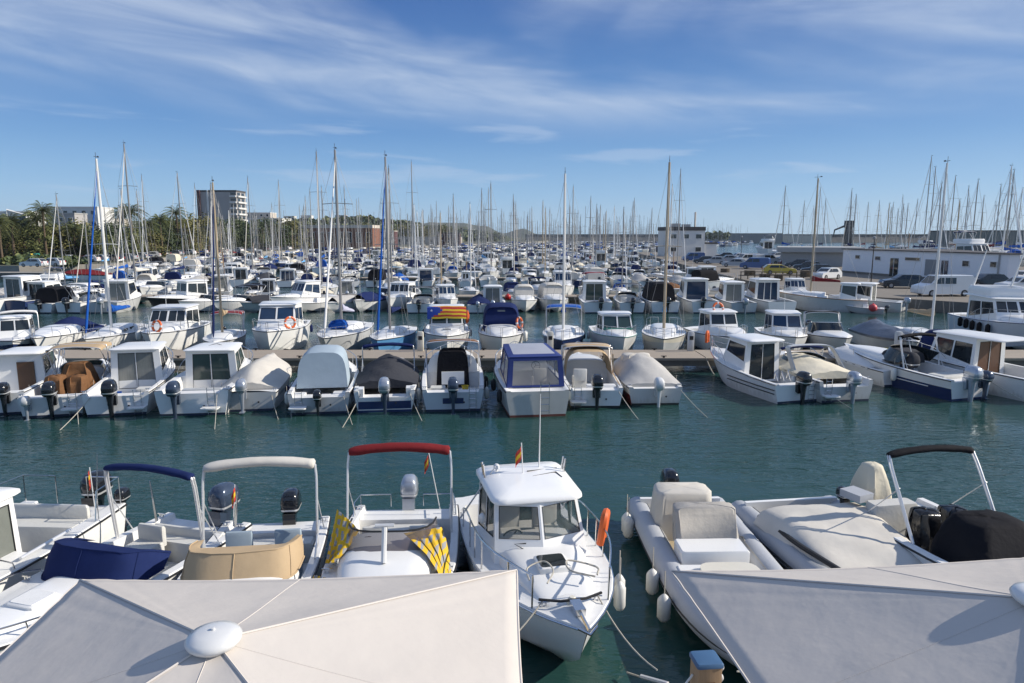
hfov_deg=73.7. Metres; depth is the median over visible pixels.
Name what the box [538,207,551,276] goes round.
sailboat
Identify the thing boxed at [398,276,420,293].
open boat
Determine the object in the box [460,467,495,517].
fishing rod
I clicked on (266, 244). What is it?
sailboat
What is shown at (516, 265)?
sailboat
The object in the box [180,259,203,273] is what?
camper boat
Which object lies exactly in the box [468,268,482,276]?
speedboat
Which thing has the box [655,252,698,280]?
fishing boat
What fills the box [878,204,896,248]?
sailboat
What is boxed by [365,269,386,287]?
camper boat
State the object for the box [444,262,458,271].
camper boat
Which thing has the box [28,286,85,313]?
camper boat
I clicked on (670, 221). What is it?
sailboat
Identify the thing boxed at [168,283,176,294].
open boat
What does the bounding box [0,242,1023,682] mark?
water
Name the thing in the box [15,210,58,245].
palm tree
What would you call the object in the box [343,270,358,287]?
open boat
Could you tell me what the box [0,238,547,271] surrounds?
shore
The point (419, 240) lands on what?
warehouse
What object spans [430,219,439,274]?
sailboat
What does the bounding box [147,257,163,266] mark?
camper boat
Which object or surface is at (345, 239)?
sailboat
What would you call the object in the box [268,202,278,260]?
sailboat
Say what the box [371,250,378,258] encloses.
pilothouse boat
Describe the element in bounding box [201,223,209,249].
palm tree
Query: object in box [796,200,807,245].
sailboat
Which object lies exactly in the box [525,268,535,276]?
cruiser
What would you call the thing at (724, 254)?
parked car
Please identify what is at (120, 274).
sailboat
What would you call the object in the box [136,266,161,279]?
pilothouse boat
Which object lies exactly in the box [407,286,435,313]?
open boat
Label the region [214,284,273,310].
open boat
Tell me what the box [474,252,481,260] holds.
cruiser
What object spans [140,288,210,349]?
cabin cruiser
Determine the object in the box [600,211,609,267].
sailboat
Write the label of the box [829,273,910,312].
pilothouse boat
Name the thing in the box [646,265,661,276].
open boat
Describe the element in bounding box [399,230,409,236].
tree
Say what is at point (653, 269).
covered boat
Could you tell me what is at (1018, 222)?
sailboat
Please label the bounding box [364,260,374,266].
pilothouse boat
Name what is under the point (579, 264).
covered boat
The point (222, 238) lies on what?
tree
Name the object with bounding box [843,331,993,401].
sport boat
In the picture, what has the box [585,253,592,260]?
pilothouse boat
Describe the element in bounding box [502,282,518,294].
camper boat
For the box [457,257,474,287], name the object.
fishing boat
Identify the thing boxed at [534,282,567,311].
camper boat
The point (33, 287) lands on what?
cabin cruiser
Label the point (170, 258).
camper boat
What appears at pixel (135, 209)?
palm tree
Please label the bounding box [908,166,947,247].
sailboat
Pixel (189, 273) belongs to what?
open boat
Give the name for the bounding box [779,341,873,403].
covered boat
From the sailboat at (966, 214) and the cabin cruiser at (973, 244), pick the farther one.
the sailboat at (966, 214)
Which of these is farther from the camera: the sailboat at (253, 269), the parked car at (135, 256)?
the parked car at (135, 256)
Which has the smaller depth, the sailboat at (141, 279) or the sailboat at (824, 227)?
the sailboat at (141, 279)
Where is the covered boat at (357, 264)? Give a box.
[351,262,363,270]
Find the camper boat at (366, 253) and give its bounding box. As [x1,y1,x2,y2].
[362,250,368,258]
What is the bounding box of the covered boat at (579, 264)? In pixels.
[573,262,583,267]
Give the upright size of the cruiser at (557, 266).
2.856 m
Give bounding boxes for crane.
[833,221,853,245]
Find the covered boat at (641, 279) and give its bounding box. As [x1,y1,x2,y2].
[631,274,652,287]
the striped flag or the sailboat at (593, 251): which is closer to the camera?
the striped flag
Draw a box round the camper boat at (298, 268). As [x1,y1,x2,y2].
[290,263,305,276]
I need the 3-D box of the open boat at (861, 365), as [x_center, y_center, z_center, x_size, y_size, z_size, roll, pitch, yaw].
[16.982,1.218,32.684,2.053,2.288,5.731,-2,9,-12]
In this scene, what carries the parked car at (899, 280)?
on the quay
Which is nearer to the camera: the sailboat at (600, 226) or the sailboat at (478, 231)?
the sailboat at (600, 226)
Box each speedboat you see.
[138,281,176,294]
[178,294,240,311]
[330,264,346,274]
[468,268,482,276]
[574,270,584,276]
[609,272,631,287]
[631,270,647,276]
[653,278,668,282]
[802,310,852,349]
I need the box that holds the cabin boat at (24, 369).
[0,343,66,417]
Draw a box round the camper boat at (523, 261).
[518,258,529,270]
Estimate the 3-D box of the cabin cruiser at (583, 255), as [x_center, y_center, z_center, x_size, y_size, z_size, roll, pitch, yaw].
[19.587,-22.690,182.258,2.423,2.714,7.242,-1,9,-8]
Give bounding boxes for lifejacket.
[465,310,468,322]
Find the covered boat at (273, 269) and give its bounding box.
[263,263,277,273]
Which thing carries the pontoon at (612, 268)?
on the water
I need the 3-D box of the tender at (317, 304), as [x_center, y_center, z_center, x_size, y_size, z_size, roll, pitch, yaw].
[-17.874,-3.108,61.962,2.149,1.714,6.020,2,9,10]
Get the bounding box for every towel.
[325,509,356,563]
[412,527,450,572]
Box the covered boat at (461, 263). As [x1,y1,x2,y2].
[453,258,465,266]
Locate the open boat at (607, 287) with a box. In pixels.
[578,271,609,294]
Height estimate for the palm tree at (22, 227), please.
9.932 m
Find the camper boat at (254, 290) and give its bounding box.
[245,283,259,294]
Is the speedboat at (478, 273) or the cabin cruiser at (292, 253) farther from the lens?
the cabin cruiser at (292, 253)
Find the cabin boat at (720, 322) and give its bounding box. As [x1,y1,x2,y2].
[683,308,747,349]
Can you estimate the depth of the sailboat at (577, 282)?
91.25 m
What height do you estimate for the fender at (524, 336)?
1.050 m
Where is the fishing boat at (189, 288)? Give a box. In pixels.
[146,279,232,305]
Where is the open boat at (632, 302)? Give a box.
[613,283,644,313]
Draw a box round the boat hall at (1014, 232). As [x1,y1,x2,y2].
[930,230,1023,248]
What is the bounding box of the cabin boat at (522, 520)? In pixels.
[454,394,614,661]
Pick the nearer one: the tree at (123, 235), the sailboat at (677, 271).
the sailboat at (677, 271)
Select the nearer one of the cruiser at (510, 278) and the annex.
the cruiser at (510, 278)
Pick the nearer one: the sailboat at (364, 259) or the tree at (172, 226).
the sailboat at (364, 259)
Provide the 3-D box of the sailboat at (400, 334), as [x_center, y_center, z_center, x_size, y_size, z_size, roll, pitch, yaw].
[-7.145,-5.041,39.768,2.453,11.702,7.260,0,9,3]
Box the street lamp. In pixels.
[870,236,875,281]
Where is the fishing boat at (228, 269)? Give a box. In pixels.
[222,252,235,278]
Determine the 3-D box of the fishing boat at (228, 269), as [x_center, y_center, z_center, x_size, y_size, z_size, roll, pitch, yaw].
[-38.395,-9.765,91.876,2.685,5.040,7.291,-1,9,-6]
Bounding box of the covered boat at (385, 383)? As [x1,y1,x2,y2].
[353,342,418,414]
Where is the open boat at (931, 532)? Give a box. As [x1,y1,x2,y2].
[836,445,1023,563]
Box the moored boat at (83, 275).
[57,269,112,280]
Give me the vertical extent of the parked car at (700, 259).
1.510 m
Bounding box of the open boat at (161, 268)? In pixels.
[152,261,170,273]
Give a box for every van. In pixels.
[681,252,704,260]
[737,254,752,260]
[740,257,770,268]
[753,254,779,263]
[910,274,974,296]
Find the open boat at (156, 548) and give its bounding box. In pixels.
[0,463,251,652]
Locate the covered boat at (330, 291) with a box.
[321,286,333,294]
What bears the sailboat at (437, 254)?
on the water
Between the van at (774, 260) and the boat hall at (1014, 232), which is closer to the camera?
the van at (774, 260)
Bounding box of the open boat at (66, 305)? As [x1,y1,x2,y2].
[55,283,104,313]
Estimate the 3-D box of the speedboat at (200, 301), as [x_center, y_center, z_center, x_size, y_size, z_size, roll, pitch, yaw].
[-27.297,-3.338,61.977,2.231,1.954,6.500,5,10,30]
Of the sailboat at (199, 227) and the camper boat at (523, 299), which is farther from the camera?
the sailboat at (199, 227)
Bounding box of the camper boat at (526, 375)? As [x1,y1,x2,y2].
[493,341,570,417]
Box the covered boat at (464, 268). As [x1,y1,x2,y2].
[462,265,472,270]
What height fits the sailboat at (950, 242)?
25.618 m
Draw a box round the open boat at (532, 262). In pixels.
[528,256,537,266]
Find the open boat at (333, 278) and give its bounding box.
[323,269,342,286]
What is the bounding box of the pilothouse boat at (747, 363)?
[710,333,816,404]
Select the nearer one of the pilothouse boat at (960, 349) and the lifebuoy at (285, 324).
the pilothouse boat at (960, 349)
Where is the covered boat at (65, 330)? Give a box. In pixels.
[29,316,105,349]
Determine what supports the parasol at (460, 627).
on the quay
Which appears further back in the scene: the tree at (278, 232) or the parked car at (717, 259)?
the tree at (278, 232)
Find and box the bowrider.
[320,442,459,577]
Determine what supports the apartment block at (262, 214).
on the shore
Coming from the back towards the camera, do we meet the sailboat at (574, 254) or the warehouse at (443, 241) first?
the warehouse at (443, 241)
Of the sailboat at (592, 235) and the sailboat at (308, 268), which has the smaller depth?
the sailboat at (308, 268)
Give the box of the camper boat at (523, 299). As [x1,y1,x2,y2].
[511,284,537,311]
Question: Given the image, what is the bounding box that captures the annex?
[704,242,717,255]
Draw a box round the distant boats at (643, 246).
[280,206,753,257]
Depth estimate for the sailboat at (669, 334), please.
39.01 m
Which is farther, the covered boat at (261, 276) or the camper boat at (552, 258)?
the camper boat at (552, 258)
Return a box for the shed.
[776,246,864,266]
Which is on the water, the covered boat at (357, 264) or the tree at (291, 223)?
the covered boat at (357, 264)
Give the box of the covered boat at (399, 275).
[393,273,408,280]
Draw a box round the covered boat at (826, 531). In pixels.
[732,486,922,569]
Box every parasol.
[0,569,522,682]
[671,557,1023,682]
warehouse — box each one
[299,225,380,247]
[381,231,397,248]
[398,237,461,243]
[437,232,460,244]
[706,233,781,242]
[783,235,831,241]
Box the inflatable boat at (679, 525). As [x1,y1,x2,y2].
[626,468,783,666]
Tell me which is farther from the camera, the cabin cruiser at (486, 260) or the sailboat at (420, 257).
the sailboat at (420, 257)
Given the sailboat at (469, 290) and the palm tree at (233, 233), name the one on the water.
the sailboat at (469, 290)
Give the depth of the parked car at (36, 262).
122.30 m
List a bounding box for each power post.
[417,331,423,350]
[547,331,552,347]
[687,331,694,350]
[894,331,902,344]
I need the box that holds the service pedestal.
[685,650,723,682]
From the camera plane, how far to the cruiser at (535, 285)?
73.61 m
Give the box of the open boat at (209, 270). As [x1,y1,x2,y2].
[208,260,222,273]
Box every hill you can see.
[295,214,512,241]
[400,219,534,237]
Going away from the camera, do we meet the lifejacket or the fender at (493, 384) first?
the fender at (493, 384)
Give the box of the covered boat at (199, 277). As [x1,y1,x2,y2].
[191,275,206,279]
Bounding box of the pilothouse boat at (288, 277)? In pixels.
[276,268,298,287]
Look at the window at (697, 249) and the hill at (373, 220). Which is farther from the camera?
the hill at (373, 220)
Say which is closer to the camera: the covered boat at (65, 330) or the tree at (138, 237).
the covered boat at (65, 330)
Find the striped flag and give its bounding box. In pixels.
[427,306,465,318]
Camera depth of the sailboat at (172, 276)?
92.90 m
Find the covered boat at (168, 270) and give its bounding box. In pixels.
[166,266,180,273]
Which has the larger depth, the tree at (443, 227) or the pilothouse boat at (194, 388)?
the tree at (443, 227)
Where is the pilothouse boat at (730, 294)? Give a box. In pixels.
[714,274,756,313]
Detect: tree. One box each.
[0,213,31,255]
[0,215,19,257]
[0,223,33,257]
[1,227,21,255]
[8,218,34,250]
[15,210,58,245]
[17,223,57,253]
[18,200,63,254]
[43,223,75,252]
[47,223,84,255]
[53,232,75,252]
[60,221,95,254]
[61,224,83,253]
[65,217,97,230]
[74,233,94,254]
[79,227,107,246]
[80,231,100,254]
[89,233,117,254]
[93,233,119,254]
[95,220,131,253]
[103,205,141,235]
[109,227,135,254]
[113,203,151,233]
[116,230,140,253]
[124,223,140,231]
[129,230,146,251]
[134,217,163,248]
[136,224,154,251]
[143,231,170,256]
[146,213,177,255]
[152,224,168,246]
[157,216,174,250]
[160,230,176,251]
[161,205,192,244]
[161,216,184,249]
[165,223,194,249]
[166,220,208,253]
[172,214,208,248]
[174,232,192,250]
[187,212,221,248]
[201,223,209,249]
[209,228,227,248]
[216,218,242,246]
[222,228,239,243]
[224,229,240,248]
[227,217,248,244]
[233,228,252,248]
[237,220,260,246]
[249,219,275,246]
[254,235,265,247]
[260,217,285,238]
[269,229,283,243]
[274,223,295,249]
[275,216,304,248]
[287,221,303,242]
[296,226,314,248]
[394,223,409,236]
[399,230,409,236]
[409,225,424,236]
[424,228,433,236]
[435,224,448,232]
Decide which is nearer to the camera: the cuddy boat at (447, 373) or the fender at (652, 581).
the fender at (652, 581)
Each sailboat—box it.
[48,193,92,290]
[74,210,104,292]
[82,154,147,349]
[92,205,116,271]
[101,188,140,283]
[108,207,130,272]
[116,142,167,292]
[126,189,152,274]
[139,174,155,263]
[157,171,200,285]
[179,223,189,264]
[191,184,208,258]
[193,223,204,257]
[202,180,246,348]
[204,183,231,291]
[205,211,220,270]
[208,200,220,258]
[216,202,230,256]
[218,222,226,273]
[219,217,230,266]
[225,209,237,265]
[227,207,238,260]
[232,205,240,256]
[243,178,262,274]
[249,215,260,269]
[253,211,265,260]
[253,213,265,264]
[260,220,272,263]
[267,219,275,255]
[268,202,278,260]
[272,225,280,263]
[274,180,291,267]
[290,230,297,260]
[296,207,305,260]
[298,206,315,279]
[300,213,310,272]
[302,199,315,266]
[305,189,317,262]
[307,152,337,294]
[312,186,332,274]
[316,143,373,349]
[330,206,344,258]
[330,211,340,259]
[340,189,353,266]
[341,201,359,276]
[341,221,351,260]
[351,200,364,264]
[354,198,365,258]
[363,232,370,260]
[366,214,374,265]
[369,154,417,349]
[377,164,405,294]
[377,199,389,271]
[377,222,384,258]
[383,212,395,276]
[389,215,397,260]
[398,221,405,260]
[401,223,406,255]
[402,217,411,260]
[403,160,424,272]
[406,211,422,276]
[407,219,413,256]
[415,217,423,264]
[418,211,427,266]
[418,212,426,259]
[425,212,438,267]
[425,216,434,260]
[427,208,437,258]
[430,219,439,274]
[432,202,439,257]
[433,213,449,294]
[436,216,446,260]
[436,224,445,270]
[443,206,452,255]
[444,194,461,276]
[444,227,450,264]
[448,223,460,260]
[451,213,462,260]
[459,207,479,294]
[465,230,471,259]
[474,187,494,271]
[474,212,483,255]
[476,208,487,259]
[481,187,495,261]
[482,184,500,276]
[497,210,506,258]
[506,205,520,276]
[507,195,519,267]
[507,219,512,255]
[510,210,521,263]
[521,214,532,274]
[525,209,536,259]
[525,217,533,255]
[536,205,549,273]
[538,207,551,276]
[542,171,584,349]
[544,211,555,270]
[553,223,559,264]
[565,185,581,287]
[566,206,576,266]
[570,214,580,258]
[573,216,580,260]
[583,198,595,270]
[588,219,595,258]
[589,204,607,276]
[592,228,597,264]
[595,205,603,249]
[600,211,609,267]
[600,219,608,258]
[608,205,618,260]
[609,207,630,294]
[610,221,621,258]
[610,237,620,266]
[620,226,628,263]
[623,199,639,260]
[624,201,644,273]
[641,158,686,349]
[644,225,657,267]
[645,214,659,265]
[661,170,686,275]
[662,184,679,270]
[772,185,791,251]
[779,176,867,311]
[781,209,793,245]
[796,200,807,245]
[806,208,817,245]
[809,188,825,245]
[815,198,831,245]
[841,188,855,245]
[844,195,860,246]
[844,202,853,245]
[860,202,871,248]
[868,201,882,248]
[869,210,882,248]
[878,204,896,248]
[883,201,897,248]
[884,208,893,248]
[886,208,902,247]
[890,197,906,248]
[894,203,909,247]
[895,156,953,345]
[899,207,912,248]
[906,200,924,248]
[907,155,939,248]
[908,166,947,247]
[925,184,949,248]
[937,207,946,245]
[941,175,961,248]
[945,200,965,247]
[952,188,971,246]
[958,203,973,238]
[962,179,985,238]
[973,199,988,238]
[983,184,1008,250]
[985,165,1023,260]
[987,177,1019,248]
[987,188,1021,249]
[988,202,1002,246]
[989,169,1022,252]
[997,207,1014,246]
[1001,190,1023,266]
[1004,187,1023,252]
[1008,208,1023,247]
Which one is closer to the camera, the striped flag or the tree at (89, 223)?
the striped flag
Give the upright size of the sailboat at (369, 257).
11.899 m
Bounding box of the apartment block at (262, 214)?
[247,212,276,217]
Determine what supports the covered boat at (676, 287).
on the water
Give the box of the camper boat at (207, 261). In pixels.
[205,258,214,264]
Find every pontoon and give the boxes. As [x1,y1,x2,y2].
[0,348,1023,370]
[140,294,714,302]
[161,276,656,282]
[206,267,661,271]
[243,261,621,264]
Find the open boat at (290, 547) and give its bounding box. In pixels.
[176,456,330,579]
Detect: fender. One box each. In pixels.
[135,330,141,339]
[284,386,288,403]
[416,388,421,400]
[484,376,487,387]
[484,387,488,398]
[491,373,495,390]
[497,384,501,401]
[523,331,526,341]
[568,382,571,400]
[613,550,624,598]
[614,557,625,610]
[621,494,631,531]
[623,498,633,537]
[646,547,658,594]
[657,571,670,622]
[890,362,896,380]
[957,317,962,325]
[963,316,968,327]
[969,320,974,329]
[976,322,981,331]
[984,319,990,332]
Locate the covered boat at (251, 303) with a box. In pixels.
[240,295,275,312]
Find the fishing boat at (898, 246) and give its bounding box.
[896,233,909,248]
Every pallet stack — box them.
[720,268,729,271]
[744,270,755,274]
[774,274,782,280]
[800,270,810,276]
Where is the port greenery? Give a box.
[705,230,730,239]
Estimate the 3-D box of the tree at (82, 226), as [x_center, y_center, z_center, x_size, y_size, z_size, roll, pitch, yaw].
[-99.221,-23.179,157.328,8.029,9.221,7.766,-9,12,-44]
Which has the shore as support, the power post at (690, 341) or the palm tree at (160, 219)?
the palm tree at (160, 219)
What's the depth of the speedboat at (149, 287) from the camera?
73.10 m
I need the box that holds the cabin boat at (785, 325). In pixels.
[754,283,807,349]
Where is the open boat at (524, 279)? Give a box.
[520,269,537,283]
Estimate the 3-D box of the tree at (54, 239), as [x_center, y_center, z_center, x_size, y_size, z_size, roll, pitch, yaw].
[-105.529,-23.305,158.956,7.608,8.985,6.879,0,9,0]
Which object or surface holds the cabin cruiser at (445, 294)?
on the water
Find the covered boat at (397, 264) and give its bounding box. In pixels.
[389,261,404,270]
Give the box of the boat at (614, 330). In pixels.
[588,311,636,349]
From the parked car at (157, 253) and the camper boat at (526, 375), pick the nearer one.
the camper boat at (526, 375)
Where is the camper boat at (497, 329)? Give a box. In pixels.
[478,302,524,349]
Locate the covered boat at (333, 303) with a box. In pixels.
[328,295,362,311]
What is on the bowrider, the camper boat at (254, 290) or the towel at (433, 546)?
the towel at (433, 546)
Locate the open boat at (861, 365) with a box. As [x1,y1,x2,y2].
[828,345,919,386]
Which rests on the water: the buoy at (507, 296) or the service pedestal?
the buoy at (507, 296)
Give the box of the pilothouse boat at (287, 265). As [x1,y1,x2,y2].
[285,263,292,267]
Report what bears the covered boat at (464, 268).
on the water
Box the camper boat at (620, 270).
[615,268,628,276]
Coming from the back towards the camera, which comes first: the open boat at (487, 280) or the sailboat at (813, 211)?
the sailboat at (813, 211)
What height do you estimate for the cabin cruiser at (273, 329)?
4.801 m
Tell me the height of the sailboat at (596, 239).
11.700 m
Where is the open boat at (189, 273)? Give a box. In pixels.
[182,265,203,274]
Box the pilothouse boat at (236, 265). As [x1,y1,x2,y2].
[223,263,240,273]
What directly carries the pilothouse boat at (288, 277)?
on the water
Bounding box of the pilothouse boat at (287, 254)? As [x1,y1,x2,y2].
[281,252,291,259]
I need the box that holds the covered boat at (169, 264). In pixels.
[155,262,172,266]
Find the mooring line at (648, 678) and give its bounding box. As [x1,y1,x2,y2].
[626,672,668,682]
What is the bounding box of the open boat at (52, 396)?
[16,341,112,420]
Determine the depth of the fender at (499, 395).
25.97 m
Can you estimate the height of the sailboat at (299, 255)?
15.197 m
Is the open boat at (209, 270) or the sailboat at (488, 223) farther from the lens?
the sailboat at (488, 223)
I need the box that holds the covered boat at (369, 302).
[352,292,387,311]
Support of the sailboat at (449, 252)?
on the water
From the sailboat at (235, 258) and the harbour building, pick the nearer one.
the harbour building
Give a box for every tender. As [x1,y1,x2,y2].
[302,298,329,311]
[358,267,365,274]
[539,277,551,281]
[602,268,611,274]
[846,304,888,313]
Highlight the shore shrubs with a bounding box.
[0,252,98,267]
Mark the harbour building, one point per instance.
(890, 262)
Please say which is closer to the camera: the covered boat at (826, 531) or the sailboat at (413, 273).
the covered boat at (826, 531)
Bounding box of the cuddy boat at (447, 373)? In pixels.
[421,338,484,414]
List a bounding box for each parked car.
[19,258,48,266]
[46,258,65,265]
[85,255,100,261]
[98,254,110,261]
[110,254,124,261]
[123,253,137,259]
[136,252,149,258]
[148,251,160,256]
[171,250,183,254]
[184,249,196,253]
[231,247,243,251]
[692,256,711,263]
[703,256,725,263]
[714,252,732,256]
[721,258,744,266]
[723,255,736,260]
[762,264,796,274]
[771,252,780,256]
[785,259,808,267]
[793,261,819,269]
[800,264,830,271]
[813,267,841,278]
[878,274,923,287]
[975,273,1008,284]
[994,276,1023,286]
[1018,270,1023,275]
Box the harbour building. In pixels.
[841,248,1022,278]
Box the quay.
[637,252,1023,312]
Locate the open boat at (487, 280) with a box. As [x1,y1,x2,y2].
[479,268,496,287]
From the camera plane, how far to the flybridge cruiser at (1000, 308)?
41.80 m
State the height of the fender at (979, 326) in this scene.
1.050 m
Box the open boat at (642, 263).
[633,254,645,266]
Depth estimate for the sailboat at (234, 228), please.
193.34 m
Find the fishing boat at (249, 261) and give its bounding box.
[244,247,259,264]
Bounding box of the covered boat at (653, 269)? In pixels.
[647,268,658,273]
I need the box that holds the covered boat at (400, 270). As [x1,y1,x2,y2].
[396,267,405,273]
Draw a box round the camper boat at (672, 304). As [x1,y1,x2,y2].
[638,281,679,313]
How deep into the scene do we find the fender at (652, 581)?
12.57 m
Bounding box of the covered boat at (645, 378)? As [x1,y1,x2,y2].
[611,352,682,406]
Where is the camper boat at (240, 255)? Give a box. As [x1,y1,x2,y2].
[234,253,243,258]
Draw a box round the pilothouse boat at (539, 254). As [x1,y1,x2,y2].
[534,252,544,260]
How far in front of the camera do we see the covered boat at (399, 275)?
90.19 m
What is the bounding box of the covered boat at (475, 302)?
[467,294,489,313]
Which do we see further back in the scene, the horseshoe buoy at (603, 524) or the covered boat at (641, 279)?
the covered boat at (641, 279)
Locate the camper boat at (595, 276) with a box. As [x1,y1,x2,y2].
[583,267,607,285]
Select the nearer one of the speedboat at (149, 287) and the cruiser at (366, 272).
the speedboat at (149, 287)
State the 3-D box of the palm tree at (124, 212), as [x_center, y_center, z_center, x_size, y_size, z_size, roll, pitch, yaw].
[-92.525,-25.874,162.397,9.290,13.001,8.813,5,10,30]
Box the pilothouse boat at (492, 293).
[481,282,504,312]
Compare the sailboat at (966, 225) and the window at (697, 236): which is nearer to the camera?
the window at (697, 236)
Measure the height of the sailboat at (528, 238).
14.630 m
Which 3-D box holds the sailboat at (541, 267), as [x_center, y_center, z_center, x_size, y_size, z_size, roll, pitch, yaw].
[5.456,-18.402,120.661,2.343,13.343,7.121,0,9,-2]
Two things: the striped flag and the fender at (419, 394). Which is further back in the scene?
the striped flag
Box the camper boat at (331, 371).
[286,345,358,415]
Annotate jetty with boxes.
[0,272,113,278]
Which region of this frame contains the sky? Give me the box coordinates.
[0,0,1023,233]
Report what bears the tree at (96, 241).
on the shore
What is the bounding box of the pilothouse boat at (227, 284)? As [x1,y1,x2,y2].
[208,272,233,294]
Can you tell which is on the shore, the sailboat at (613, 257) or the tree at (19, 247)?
the tree at (19, 247)
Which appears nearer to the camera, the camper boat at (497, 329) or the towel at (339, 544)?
the towel at (339, 544)
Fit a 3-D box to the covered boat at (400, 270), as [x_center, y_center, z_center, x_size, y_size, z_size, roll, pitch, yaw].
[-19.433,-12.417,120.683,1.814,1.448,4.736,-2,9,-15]
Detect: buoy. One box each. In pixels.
[505,293,510,299]
[596,508,609,545]
[705,330,709,342]
[869,303,876,311]
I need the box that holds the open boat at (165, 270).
[162,266,181,276]
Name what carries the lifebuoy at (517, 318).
attached to the camper boat at (497, 329)
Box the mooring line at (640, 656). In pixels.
[598,595,657,670]
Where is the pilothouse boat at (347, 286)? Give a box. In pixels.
[338,272,356,294]
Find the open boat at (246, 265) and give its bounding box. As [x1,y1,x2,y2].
[236,259,249,266]
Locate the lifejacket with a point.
(467, 317)
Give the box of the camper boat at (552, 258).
[550,255,555,260]
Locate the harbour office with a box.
[657,212,705,255]
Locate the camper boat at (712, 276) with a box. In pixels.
[691,269,734,288]
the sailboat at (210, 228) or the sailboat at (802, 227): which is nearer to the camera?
the sailboat at (210, 228)
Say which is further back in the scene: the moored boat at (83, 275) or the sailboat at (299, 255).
the sailboat at (299, 255)
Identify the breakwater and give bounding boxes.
[525,234,928,241]
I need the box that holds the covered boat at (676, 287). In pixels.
[669,282,679,294]
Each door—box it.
[889,258,898,275]
[940,260,947,274]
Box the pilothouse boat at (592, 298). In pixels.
[578,280,612,312]
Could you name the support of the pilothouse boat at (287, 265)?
on the water
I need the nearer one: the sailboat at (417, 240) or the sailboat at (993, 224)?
the sailboat at (417, 240)
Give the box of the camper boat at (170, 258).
[166,254,184,265]
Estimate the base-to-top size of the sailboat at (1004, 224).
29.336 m
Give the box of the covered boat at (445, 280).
[437,276,451,283]
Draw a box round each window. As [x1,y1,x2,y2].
[347,232,351,242]
[356,232,360,242]
[365,232,369,242]
[695,234,701,238]
[695,247,700,251]
[905,257,920,260]
[962,260,969,266]
[990,261,997,267]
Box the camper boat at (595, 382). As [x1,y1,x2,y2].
[561,341,623,409]
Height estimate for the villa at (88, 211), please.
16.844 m
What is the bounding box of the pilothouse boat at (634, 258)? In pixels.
[626,256,639,266]
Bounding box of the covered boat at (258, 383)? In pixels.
[222,353,291,413]
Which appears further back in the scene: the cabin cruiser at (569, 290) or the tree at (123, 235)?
the tree at (123, 235)
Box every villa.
[0,209,45,225]
[41,206,114,229]
[46,213,87,226]
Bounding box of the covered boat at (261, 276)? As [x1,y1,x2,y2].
[249,272,275,283]
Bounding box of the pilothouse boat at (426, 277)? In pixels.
[415,268,434,285]
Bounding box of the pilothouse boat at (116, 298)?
[89,266,141,313]
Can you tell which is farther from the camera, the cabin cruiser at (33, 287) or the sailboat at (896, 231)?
the sailboat at (896, 231)
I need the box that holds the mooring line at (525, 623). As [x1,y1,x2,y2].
[520,601,542,629]
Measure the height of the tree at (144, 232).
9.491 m
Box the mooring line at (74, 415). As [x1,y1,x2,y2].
[60,398,89,429]
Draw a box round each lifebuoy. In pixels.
[151,320,161,331]
[284,316,295,328]
[516,316,522,328]
[712,302,723,309]
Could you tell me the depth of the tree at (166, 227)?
206.27 m
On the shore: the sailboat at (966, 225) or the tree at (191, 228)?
the tree at (191, 228)
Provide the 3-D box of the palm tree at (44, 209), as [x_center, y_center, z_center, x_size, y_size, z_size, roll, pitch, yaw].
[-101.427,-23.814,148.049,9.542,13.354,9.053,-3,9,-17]
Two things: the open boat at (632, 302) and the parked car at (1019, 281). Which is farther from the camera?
the parked car at (1019, 281)
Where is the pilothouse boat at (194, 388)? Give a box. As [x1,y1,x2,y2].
[153,342,252,419]
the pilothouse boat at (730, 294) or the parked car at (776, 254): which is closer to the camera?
the pilothouse boat at (730, 294)
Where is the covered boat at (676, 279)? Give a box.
[668,275,681,284]
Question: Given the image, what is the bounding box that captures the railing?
[740,271,810,278]
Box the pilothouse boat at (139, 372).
[80,318,175,417]
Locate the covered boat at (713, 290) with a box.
[708,286,718,294]
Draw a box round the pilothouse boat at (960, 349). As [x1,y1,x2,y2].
[904,329,1023,401]
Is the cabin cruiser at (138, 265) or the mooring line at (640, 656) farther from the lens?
the cabin cruiser at (138, 265)
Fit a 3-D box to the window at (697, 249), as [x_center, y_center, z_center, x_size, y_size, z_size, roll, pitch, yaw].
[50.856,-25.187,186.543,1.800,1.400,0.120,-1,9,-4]
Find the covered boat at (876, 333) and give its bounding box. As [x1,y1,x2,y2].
[848,319,920,347]
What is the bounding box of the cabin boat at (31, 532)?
[0,456,130,592]
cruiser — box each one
[0,275,72,311]
[0,310,39,349]
[5,280,84,313]
[39,267,65,284]
[131,264,149,274]
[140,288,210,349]
[230,267,253,287]
[251,285,310,349]
[254,264,273,276]
[256,278,279,294]
[270,280,337,301]
[286,249,295,258]
[363,264,378,276]
[385,281,415,310]
[423,304,470,349]
[434,284,457,303]
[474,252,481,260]
[480,252,495,266]
[498,252,512,274]
[504,272,517,283]
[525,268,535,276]
[528,277,545,294]
[552,270,573,294]
[554,261,566,269]
[559,252,570,267]
[581,251,587,259]
[594,246,607,266]
[698,266,715,269]
[756,235,776,253]
[781,278,808,290]
[918,237,934,248]
[947,250,1023,349]
[953,231,1003,251]
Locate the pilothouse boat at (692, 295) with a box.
[676,277,719,312]
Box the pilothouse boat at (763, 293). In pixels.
[744,278,796,311]
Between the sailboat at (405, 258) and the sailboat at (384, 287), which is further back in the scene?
the sailboat at (405, 258)
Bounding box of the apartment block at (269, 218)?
[247,218,291,231]
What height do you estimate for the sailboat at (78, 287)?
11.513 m
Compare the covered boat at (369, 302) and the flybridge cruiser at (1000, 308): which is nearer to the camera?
the flybridge cruiser at (1000, 308)
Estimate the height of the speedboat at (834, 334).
2.559 m
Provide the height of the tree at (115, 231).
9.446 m
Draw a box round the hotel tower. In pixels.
[196,190,247,225]

